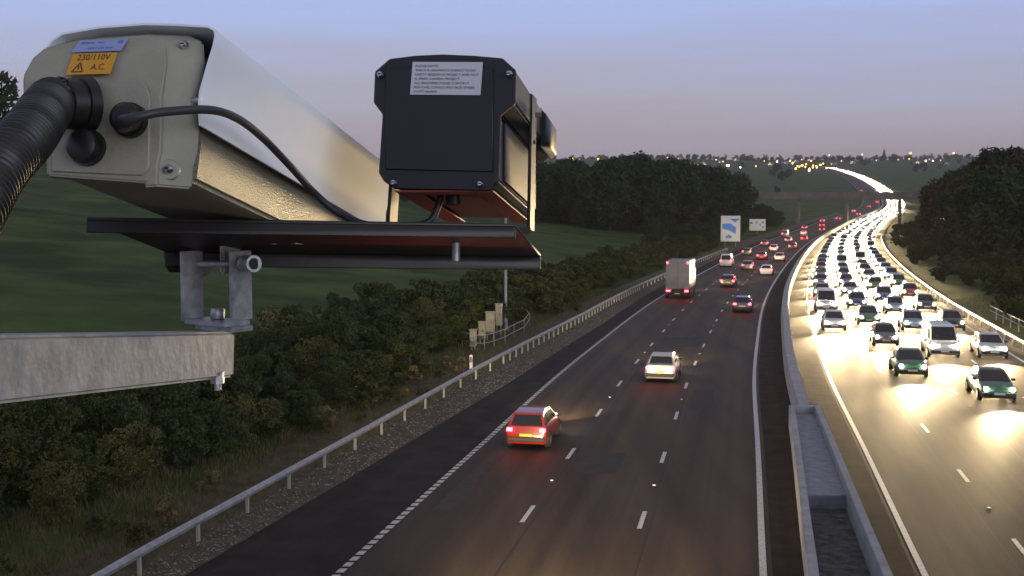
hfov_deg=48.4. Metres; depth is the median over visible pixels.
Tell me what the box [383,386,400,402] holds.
verge weed
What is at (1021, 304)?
bramble bush
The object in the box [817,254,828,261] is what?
car
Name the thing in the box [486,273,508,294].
roadside bush
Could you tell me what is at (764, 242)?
car
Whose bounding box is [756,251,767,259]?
car
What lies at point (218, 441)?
roadside bush
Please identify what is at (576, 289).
roadside bush
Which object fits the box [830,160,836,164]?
house
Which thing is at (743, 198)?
deciduous tree
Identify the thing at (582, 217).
deciduous tree
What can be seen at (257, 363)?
roadside bush
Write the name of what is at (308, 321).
roadside bush
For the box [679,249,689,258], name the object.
roadside bush
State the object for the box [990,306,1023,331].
post and rail fence
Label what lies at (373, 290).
roadside bush
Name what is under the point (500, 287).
roadside bush
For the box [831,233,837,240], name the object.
van
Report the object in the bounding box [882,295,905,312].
car
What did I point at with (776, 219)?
deciduous tree
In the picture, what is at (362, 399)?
verge weed
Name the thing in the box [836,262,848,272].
car
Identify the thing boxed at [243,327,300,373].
roadside bush
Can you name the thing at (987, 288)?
bramble bush
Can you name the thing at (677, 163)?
deciduous tree
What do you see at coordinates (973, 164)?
deciduous tree
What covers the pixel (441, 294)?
roadside bush
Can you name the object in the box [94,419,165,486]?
roadside bush
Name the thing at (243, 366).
roadside bush
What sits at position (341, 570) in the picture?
ribbed edge line
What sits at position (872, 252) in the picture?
car
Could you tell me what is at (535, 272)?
roadside bush
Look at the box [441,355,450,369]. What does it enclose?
verge weed
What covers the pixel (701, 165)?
deciduous tree
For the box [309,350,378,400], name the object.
roadside bush
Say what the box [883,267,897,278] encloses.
car
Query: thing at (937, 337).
van
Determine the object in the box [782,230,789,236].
van
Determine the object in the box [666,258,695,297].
box lorry
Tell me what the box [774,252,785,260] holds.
car
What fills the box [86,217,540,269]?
mounting plate
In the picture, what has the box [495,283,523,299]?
roadside bush
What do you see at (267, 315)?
roadside bush
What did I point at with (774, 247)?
car
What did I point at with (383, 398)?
verge weed
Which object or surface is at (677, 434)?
road seams
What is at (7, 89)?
deciduous tree
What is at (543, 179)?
deciduous tree
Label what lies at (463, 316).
roadside bush
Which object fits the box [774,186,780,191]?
tree
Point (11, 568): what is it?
verge weed
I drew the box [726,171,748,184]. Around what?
deciduous tree
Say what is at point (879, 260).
car
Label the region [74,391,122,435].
roadside bush
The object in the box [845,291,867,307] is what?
car
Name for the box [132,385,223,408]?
roadside bush
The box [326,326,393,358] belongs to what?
roadside bush
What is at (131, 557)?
crash barrier
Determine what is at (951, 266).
bramble bush
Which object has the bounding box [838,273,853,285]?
car
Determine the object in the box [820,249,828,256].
car
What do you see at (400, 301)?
roadside bush
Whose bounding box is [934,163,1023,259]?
deciduous tree
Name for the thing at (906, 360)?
car
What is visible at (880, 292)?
car
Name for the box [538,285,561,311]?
roadside bush
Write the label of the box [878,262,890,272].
car
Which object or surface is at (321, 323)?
roadside bush
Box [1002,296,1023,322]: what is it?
bramble bush
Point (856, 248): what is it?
car
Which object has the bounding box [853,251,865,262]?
van
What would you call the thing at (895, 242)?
bramble bush
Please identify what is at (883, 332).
car
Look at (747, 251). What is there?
car
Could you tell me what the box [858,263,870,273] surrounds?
car
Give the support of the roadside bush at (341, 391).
on the ground at (62, 270)
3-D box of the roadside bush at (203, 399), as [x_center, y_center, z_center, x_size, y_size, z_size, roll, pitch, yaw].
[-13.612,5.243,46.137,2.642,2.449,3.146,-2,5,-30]
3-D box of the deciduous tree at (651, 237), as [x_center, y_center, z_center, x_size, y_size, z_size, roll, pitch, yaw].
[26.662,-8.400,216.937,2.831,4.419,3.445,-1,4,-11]
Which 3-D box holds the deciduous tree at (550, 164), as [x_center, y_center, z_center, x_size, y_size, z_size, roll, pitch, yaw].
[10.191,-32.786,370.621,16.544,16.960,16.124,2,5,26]
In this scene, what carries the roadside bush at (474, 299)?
on the ground at (62, 270)
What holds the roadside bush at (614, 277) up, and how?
on the ground at (62, 270)
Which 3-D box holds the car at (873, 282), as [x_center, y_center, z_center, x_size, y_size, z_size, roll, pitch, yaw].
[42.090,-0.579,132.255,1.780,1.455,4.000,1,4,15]
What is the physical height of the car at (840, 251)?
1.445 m
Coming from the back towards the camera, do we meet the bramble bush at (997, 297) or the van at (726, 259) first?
the van at (726, 259)
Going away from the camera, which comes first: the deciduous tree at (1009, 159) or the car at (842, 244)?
the deciduous tree at (1009, 159)
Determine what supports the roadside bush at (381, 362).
on the ground at (62, 270)
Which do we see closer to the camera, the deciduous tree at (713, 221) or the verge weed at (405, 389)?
the verge weed at (405, 389)
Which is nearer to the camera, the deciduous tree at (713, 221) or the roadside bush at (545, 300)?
the roadside bush at (545, 300)
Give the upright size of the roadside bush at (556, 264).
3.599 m
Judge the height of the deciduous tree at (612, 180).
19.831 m
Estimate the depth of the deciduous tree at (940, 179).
260.92 m
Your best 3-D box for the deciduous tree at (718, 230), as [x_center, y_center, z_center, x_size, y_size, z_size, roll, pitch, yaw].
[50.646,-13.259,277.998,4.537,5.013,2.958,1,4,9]
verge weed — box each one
[0,552,19,573]
[79,512,120,538]
[123,521,156,545]
[154,492,182,526]
[196,469,222,491]
[308,416,332,433]
[316,405,337,423]
[323,418,333,431]
[347,392,375,409]
[353,412,366,420]
[369,388,396,402]
[379,385,391,393]
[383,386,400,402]
[389,372,409,389]
[398,386,409,396]
[407,364,422,383]
[413,362,434,372]
[413,388,428,394]
[432,370,446,377]
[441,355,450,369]
[451,357,466,372]
[553,307,562,314]
[568,303,581,311]
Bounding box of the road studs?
[550,261,1023,507]
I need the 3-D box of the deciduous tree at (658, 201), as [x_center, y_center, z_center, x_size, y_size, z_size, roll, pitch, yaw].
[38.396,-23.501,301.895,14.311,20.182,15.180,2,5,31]
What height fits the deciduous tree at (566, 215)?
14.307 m
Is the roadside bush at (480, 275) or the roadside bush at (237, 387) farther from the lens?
the roadside bush at (480, 275)
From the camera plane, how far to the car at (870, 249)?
225.72 m
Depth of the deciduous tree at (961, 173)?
189.92 m
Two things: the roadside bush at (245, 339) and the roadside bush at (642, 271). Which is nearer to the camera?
the roadside bush at (245, 339)
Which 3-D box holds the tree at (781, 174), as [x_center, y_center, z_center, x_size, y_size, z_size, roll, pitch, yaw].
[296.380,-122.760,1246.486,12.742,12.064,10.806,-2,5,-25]
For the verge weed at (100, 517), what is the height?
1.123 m
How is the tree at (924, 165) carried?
on the ground at (62, 270)
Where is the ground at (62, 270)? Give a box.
[0,158,1023,575]
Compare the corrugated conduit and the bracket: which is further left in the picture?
the corrugated conduit
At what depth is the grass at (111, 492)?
39.14 m
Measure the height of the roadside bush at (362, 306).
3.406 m
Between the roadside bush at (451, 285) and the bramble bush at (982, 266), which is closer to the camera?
the roadside bush at (451, 285)
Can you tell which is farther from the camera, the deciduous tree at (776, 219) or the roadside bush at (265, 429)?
the deciduous tree at (776, 219)
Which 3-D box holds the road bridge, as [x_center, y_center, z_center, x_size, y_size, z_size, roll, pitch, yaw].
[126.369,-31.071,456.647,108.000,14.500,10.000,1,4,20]
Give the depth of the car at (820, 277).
137.62 m
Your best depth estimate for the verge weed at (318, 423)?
48.49 m
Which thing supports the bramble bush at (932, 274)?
on the ground at (62, 270)
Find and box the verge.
[37,213,1023,575]
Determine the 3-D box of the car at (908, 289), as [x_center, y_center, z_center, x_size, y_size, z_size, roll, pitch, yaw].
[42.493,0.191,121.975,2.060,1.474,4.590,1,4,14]
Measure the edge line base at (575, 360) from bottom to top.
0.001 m
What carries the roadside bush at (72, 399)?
on the ground at (62, 270)
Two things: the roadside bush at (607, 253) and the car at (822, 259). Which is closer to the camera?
the roadside bush at (607, 253)
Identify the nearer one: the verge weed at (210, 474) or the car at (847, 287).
the verge weed at (210, 474)
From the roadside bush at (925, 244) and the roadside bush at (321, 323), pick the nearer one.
the roadside bush at (321, 323)
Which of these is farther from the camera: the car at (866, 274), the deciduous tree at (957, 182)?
the deciduous tree at (957, 182)
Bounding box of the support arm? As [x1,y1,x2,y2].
[0,331,233,403]
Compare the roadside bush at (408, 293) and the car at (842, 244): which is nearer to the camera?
the roadside bush at (408, 293)
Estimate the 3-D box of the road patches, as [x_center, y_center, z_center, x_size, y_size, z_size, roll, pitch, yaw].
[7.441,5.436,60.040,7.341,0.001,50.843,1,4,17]
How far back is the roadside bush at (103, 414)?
39.89 m
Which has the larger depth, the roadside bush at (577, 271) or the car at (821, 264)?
the car at (821, 264)
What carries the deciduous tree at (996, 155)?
on the ground at (62, 270)
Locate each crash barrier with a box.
[91,248,727,575]
[881,235,1023,350]
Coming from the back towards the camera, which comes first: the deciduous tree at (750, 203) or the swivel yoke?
the deciduous tree at (750, 203)
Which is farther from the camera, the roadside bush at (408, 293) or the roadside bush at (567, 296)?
the roadside bush at (567, 296)
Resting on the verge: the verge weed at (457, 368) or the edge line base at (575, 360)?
the verge weed at (457, 368)
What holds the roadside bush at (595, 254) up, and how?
on the ground at (62, 270)
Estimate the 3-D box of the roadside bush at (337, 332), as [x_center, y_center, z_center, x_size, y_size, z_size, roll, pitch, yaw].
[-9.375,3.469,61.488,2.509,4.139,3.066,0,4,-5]
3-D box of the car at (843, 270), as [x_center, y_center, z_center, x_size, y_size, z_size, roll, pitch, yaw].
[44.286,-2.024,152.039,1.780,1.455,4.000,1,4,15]
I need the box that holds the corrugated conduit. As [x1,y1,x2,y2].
[0,76,74,232]
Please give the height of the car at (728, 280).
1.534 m
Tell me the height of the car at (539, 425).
1.484 m
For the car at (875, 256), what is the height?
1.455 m
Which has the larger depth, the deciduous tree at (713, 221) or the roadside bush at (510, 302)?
the deciduous tree at (713, 221)
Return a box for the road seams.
[495,227,1023,575]
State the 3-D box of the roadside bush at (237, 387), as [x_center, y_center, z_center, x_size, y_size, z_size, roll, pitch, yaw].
[-12.232,4.722,47.814,3.921,3.454,3.224,3,5,33]
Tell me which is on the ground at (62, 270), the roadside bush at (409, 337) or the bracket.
the roadside bush at (409, 337)
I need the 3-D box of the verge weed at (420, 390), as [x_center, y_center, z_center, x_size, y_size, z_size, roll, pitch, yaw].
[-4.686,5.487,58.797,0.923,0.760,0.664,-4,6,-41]
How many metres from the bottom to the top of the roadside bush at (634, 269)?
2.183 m
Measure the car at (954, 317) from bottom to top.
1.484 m
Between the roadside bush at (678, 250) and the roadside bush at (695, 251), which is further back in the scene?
the roadside bush at (695, 251)
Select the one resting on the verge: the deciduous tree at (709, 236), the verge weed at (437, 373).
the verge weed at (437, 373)
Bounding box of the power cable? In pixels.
[115,105,443,221]
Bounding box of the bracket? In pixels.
[387,94,541,233]
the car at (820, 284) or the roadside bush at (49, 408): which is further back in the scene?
the car at (820, 284)
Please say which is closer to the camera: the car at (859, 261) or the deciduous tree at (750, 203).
the car at (859, 261)
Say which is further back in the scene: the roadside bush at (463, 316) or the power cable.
the roadside bush at (463, 316)
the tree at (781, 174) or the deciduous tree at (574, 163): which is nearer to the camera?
the deciduous tree at (574, 163)
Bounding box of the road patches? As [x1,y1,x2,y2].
[432,337,714,509]
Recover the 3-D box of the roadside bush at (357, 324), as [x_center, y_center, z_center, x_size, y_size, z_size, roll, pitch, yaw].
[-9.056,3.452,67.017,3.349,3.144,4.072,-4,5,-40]
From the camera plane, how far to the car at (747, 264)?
170.46 m
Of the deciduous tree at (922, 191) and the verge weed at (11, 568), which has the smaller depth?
the verge weed at (11, 568)
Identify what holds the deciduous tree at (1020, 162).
on the ground at (62, 270)
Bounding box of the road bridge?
[752,192,920,223]
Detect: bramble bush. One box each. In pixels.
[891,237,898,245]
[896,236,909,247]
[906,248,914,258]
[906,249,923,263]
[917,248,932,259]
[929,266,942,279]
[934,267,949,282]
[945,261,971,281]
[956,265,982,285]
[973,261,993,283]
[981,282,994,295]
[991,293,1008,310]
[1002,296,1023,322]
[1017,302,1023,319]
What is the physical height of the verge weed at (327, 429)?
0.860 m
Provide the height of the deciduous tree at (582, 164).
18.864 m
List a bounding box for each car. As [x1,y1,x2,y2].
[507,405,560,446]
[644,352,681,380]
[720,274,737,286]
[732,295,753,311]
[741,260,754,269]
[742,248,751,254]
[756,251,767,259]
[759,264,773,274]
[761,240,769,245]
[769,244,778,250]
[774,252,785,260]
[785,236,792,241]
[788,243,797,248]
[801,235,808,240]
[812,282,828,296]
[813,273,828,285]
[814,267,827,276]
[815,261,827,270]
[816,258,827,266]
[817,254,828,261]
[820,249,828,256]
[820,310,846,330]
[822,245,830,252]
[826,239,833,245]
[836,249,845,254]
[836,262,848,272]
[837,242,845,248]
[837,267,849,278]
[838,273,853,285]
[840,281,859,295]
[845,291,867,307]
[852,242,859,248]
[852,246,860,253]
[854,305,880,323]
[856,259,866,268]
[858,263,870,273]
[861,269,875,280]
[866,276,882,289]
[867,247,876,253]
[869,322,899,345]
[870,250,879,258]
[872,254,882,262]
[873,286,893,301]
[875,257,885,266]
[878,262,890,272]
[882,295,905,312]
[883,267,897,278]
[888,347,928,376]
[890,274,906,286]
[897,310,926,329]
[899,283,919,296]
[912,294,936,310]
[936,309,965,330]
[965,366,1016,400]
[969,332,1007,357]
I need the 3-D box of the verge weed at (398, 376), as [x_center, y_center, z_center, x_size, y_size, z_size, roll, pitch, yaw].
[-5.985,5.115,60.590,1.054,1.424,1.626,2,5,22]
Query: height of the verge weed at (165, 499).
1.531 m
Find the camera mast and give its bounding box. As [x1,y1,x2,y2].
[502,218,509,330]
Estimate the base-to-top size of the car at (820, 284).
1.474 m
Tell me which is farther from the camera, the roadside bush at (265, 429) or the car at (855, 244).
the car at (855, 244)
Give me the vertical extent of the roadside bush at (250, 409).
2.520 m
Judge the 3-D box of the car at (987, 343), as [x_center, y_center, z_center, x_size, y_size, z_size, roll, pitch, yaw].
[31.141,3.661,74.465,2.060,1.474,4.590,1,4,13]
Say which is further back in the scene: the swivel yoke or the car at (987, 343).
the car at (987, 343)
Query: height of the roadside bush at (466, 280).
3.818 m
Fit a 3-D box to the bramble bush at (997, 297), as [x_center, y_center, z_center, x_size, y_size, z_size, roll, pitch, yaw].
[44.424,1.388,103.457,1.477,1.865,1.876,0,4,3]
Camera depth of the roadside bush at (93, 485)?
36.15 m
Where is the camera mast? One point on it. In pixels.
(505, 293)
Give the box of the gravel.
[131,306,627,575]
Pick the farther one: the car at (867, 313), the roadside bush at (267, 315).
the car at (867, 313)
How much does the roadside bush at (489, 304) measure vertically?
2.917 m
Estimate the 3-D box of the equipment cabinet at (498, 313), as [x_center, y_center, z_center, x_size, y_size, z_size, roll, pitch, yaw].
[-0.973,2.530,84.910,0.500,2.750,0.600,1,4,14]
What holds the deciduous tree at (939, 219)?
on the ground at (62, 270)
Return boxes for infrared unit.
[374,54,556,222]
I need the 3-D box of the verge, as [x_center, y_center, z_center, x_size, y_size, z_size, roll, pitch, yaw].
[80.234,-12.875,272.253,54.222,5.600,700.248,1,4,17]
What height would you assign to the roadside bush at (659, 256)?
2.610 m
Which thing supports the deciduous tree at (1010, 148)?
on the ground at (62, 270)
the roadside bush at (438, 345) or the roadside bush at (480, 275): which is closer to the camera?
the roadside bush at (438, 345)
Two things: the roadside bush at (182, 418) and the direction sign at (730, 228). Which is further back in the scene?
the direction sign at (730, 228)
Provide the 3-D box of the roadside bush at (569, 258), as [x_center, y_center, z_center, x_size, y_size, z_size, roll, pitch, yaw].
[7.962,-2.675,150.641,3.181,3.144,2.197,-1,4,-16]
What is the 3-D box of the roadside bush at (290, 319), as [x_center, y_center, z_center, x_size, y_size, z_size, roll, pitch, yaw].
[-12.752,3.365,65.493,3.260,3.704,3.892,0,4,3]
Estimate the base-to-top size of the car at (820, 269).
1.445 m
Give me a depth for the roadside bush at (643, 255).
170.14 m
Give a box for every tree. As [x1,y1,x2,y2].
[0,70,19,120]
[399,189,406,202]
[535,165,557,221]
[536,163,556,220]
[541,161,556,165]
[545,162,575,222]
[553,157,580,171]
[555,175,576,224]
[559,170,602,226]
[574,158,642,230]
[577,160,590,167]
[605,156,620,226]
[620,150,653,228]
[629,161,685,228]
[637,160,665,224]
[640,228,660,241]
[645,233,658,244]
[654,158,709,231]
[663,169,686,230]
[672,167,707,226]
[687,163,721,221]
[695,225,717,245]
[696,164,736,220]
[704,216,720,226]
[715,224,723,242]
[718,181,758,222]
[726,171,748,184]
[732,174,758,210]
[736,213,749,235]
[750,204,768,218]
[765,205,774,226]
[767,210,785,227]
[768,216,780,226]
[772,164,781,171]
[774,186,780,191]
[777,171,786,180]
[785,169,792,176]
[914,183,938,235]
[918,176,948,201]
[918,183,934,229]
[919,163,927,170]
[926,178,962,250]
[927,181,965,251]
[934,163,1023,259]
[940,172,1023,257]
[941,167,983,257]
[943,164,968,182]
[966,158,999,170]
[973,145,1023,167]
[994,149,1023,169]
[1004,145,1023,151]
[1004,157,1023,258]
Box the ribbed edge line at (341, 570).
[332,173,862,575]
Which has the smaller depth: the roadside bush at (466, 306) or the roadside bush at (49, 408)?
the roadside bush at (49, 408)
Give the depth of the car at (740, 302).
103.60 m
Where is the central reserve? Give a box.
[759,166,915,575]
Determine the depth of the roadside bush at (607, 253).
158.40 m
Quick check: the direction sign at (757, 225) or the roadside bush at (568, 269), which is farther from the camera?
the direction sign at (757, 225)
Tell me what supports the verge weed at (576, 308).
on the verge
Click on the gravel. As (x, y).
(222, 538)
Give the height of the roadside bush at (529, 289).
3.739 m
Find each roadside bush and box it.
[0,396,91,482]
[0,401,68,483]
[0,426,69,505]
[18,393,94,438]
[19,459,87,525]
[32,448,118,505]
[39,394,92,452]
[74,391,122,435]
[78,392,150,471]
[82,387,157,443]
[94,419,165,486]
[113,389,148,404]
[120,381,201,453]
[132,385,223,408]
[142,405,209,469]
[148,392,208,437]
[168,400,246,460]
[187,368,263,427]
[212,394,283,448]
[223,363,265,413]
[225,331,284,391]
[232,395,288,437]
[233,354,276,404]
[234,305,299,356]
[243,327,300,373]
[249,351,309,396]
[256,303,318,332]
[266,314,303,343]
[267,375,313,413]
[271,324,332,379]
[277,389,324,427]
[289,316,328,361]
[289,334,344,391]
[304,319,326,346]
[308,358,356,408]
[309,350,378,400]
[312,291,364,319]
[316,316,361,379]
[319,307,360,338]
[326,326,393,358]
[341,299,371,315]
[342,319,377,348]
[352,281,396,313]
[356,349,395,392]
[361,302,395,322]
[363,288,405,313]
[364,309,409,335]
[370,335,417,381]
[387,326,434,364]
[395,276,435,306]
[400,296,438,317]
[404,296,444,322]
[410,284,456,318]
[412,280,462,302]
[423,324,456,353]
[424,303,457,319]
[445,309,478,345]
[446,289,483,312]
[451,275,483,288]
[455,299,482,328]
[457,312,479,340]
[465,269,503,286]
[477,310,495,331]
[478,283,512,318]
[480,298,511,330]
[482,273,521,292]
[486,270,500,276]
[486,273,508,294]
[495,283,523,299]
[498,298,517,325]
[507,270,522,275]
[510,274,557,307]
[512,301,528,321]
[518,260,545,277]
[531,273,565,289]
[532,290,564,314]
[536,268,570,288]
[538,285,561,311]
[546,263,571,278]
[553,263,575,281]
[560,285,573,305]
[561,282,584,303]
[563,259,588,272]
[565,256,581,260]
[565,264,584,283]
[571,277,590,295]
[584,251,598,260]
[597,245,612,252]
[597,268,623,286]
[598,248,615,257]
[613,251,637,269]
[623,264,638,278]
[625,247,645,253]
[633,250,648,260]
[636,264,647,276]
[651,253,666,262]
[655,260,664,268]
[657,247,672,256]
[670,248,684,257]
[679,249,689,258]
[684,249,693,257]
[688,246,699,255]
[897,220,921,238]
[916,239,941,258]
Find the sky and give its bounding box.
[0,0,1023,159]
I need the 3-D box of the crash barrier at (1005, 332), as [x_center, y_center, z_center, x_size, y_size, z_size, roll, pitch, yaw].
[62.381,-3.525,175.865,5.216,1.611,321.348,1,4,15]
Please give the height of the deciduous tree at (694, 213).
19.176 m
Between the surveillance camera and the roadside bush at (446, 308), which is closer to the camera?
the surveillance camera
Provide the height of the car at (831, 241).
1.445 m
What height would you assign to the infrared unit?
0.208 m
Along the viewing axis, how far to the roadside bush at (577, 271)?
124.54 m
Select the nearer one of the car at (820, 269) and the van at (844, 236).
the car at (820, 269)
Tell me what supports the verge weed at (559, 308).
on the ground at (62, 270)
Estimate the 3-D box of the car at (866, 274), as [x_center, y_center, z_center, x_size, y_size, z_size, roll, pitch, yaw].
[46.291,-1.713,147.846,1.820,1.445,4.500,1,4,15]
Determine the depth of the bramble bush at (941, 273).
143.23 m
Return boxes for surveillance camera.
[23,23,388,221]
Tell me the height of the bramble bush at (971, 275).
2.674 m
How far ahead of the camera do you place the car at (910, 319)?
89.26 m
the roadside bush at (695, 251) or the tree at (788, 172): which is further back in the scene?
the tree at (788, 172)
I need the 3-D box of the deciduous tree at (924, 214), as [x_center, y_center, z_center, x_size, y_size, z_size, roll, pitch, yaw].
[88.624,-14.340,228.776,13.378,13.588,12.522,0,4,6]
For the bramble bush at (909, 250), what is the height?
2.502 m
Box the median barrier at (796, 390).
[781,166,882,404]
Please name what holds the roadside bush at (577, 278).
on the ground at (62, 270)
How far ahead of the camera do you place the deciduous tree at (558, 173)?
313.23 m
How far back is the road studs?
55.65 m
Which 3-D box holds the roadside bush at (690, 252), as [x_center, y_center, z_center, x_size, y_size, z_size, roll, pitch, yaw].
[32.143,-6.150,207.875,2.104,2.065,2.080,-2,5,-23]
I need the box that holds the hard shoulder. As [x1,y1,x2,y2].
[185,166,862,575]
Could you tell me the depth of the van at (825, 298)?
104.40 m
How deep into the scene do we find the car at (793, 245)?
248.03 m
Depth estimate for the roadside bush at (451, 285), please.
91.31 m
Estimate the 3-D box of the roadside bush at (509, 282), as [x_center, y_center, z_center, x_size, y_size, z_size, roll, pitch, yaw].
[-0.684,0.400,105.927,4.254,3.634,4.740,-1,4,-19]
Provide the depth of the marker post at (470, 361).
67.46 m
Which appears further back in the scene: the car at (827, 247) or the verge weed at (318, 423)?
the car at (827, 247)
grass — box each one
[0,288,634,575]
[952,293,1023,338]
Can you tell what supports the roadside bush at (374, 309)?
on the ground at (62, 270)
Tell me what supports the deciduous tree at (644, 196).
on the ground at (62, 270)
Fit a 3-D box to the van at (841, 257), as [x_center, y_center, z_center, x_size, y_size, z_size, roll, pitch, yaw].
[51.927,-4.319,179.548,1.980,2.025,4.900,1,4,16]
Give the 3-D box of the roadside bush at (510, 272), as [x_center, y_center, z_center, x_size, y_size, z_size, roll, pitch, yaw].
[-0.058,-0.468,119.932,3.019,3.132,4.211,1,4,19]
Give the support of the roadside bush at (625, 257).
on the ground at (62, 270)
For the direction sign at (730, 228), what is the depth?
261.67 m
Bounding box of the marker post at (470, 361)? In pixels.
[469,355,472,368]
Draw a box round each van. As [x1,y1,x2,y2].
[720,253,733,266]
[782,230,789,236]
[813,287,837,311]
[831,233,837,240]
[835,254,847,266]
[841,234,847,242]
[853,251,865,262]
[866,240,874,249]
[920,320,959,356]
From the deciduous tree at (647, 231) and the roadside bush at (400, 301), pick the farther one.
the deciduous tree at (647, 231)
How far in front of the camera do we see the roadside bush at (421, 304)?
85.00 m
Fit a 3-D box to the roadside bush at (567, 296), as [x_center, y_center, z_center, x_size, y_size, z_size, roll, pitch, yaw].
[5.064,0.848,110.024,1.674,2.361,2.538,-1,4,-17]
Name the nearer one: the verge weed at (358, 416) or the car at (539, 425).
the car at (539, 425)
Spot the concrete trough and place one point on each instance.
(838, 537)
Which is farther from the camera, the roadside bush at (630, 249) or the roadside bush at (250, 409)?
the roadside bush at (630, 249)
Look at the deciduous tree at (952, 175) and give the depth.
246.86 m
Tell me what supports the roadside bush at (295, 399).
on the ground at (62, 270)
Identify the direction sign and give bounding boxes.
[721,216,739,246]
[749,219,765,233]
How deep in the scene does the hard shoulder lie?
38.89 m
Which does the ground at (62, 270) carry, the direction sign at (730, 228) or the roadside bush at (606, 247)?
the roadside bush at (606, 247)
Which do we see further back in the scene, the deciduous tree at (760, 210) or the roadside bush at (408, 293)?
the deciduous tree at (760, 210)
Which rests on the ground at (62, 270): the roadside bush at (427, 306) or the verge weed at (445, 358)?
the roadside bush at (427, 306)
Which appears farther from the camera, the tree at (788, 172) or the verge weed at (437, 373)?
the tree at (788, 172)
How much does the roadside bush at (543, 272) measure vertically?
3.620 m
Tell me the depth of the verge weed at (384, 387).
57.93 m
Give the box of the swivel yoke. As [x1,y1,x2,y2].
[164,246,261,332]
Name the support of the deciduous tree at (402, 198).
on the ground at (62, 270)
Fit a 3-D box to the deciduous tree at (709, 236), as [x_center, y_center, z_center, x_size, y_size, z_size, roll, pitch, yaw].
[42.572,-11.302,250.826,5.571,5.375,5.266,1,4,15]
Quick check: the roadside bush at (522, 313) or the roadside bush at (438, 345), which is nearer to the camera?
the roadside bush at (438, 345)
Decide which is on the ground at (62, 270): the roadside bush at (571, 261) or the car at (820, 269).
the roadside bush at (571, 261)
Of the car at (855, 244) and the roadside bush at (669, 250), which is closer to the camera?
the roadside bush at (669, 250)
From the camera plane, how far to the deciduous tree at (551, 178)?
312.47 m
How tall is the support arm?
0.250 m
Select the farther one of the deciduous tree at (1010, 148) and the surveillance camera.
the deciduous tree at (1010, 148)
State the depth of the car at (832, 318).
89.02 m
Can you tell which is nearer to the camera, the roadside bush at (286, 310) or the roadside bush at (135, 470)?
the roadside bush at (135, 470)
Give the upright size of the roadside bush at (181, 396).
3.916 m
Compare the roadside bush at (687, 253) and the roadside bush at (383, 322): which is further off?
the roadside bush at (687, 253)
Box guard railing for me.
[462,306,528,349]
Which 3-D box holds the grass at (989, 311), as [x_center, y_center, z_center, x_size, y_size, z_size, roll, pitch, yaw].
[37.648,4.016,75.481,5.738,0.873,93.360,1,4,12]
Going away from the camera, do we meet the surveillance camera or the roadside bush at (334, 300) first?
the surveillance camera
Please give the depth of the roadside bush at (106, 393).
44.35 m
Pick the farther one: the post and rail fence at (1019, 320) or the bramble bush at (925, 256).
the bramble bush at (925, 256)
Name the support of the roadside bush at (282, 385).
on the ground at (62, 270)
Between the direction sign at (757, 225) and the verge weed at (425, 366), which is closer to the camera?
the verge weed at (425, 366)
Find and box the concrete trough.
[789,405,892,575]
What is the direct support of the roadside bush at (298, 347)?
on the ground at (62, 270)
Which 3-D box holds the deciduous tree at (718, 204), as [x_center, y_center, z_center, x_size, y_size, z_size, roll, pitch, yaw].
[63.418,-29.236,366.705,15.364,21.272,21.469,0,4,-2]
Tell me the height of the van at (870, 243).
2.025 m
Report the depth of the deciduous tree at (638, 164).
311.78 m
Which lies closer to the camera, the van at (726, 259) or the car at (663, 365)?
the car at (663, 365)
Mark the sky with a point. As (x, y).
(787, 79)
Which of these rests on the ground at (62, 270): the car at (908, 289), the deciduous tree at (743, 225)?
the deciduous tree at (743, 225)
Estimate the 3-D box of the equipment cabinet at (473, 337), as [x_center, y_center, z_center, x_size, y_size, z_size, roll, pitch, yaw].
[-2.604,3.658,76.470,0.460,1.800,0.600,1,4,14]
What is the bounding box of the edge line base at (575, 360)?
[333,290,671,574]
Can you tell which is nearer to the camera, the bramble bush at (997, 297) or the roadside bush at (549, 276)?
the bramble bush at (997, 297)
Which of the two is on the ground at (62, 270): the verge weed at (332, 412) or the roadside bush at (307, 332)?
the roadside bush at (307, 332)
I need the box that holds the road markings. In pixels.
[520,169,1023,575]
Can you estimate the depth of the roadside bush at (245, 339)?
55.37 m
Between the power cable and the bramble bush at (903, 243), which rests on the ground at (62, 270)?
the bramble bush at (903, 243)
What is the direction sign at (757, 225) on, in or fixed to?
on the ground at (62, 270)
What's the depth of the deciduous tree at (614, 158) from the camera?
324.43 m
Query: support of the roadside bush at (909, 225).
on the ground at (62, 270)
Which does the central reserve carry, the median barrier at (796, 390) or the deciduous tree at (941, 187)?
the median barrier at (796, 390)
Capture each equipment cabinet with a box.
[469,329,477,351]
[478,321,486,344]
[486,311,495,340]
[495,303,502,336]
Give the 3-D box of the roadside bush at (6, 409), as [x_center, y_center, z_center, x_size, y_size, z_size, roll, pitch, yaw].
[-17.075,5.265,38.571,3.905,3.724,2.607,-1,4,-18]
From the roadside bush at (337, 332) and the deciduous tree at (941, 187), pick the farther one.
the deciduous tree at (941, 187)
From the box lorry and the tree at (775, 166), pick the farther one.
the tree at (775, 166)
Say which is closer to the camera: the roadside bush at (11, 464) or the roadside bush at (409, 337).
the roadside bush at (11, 464)

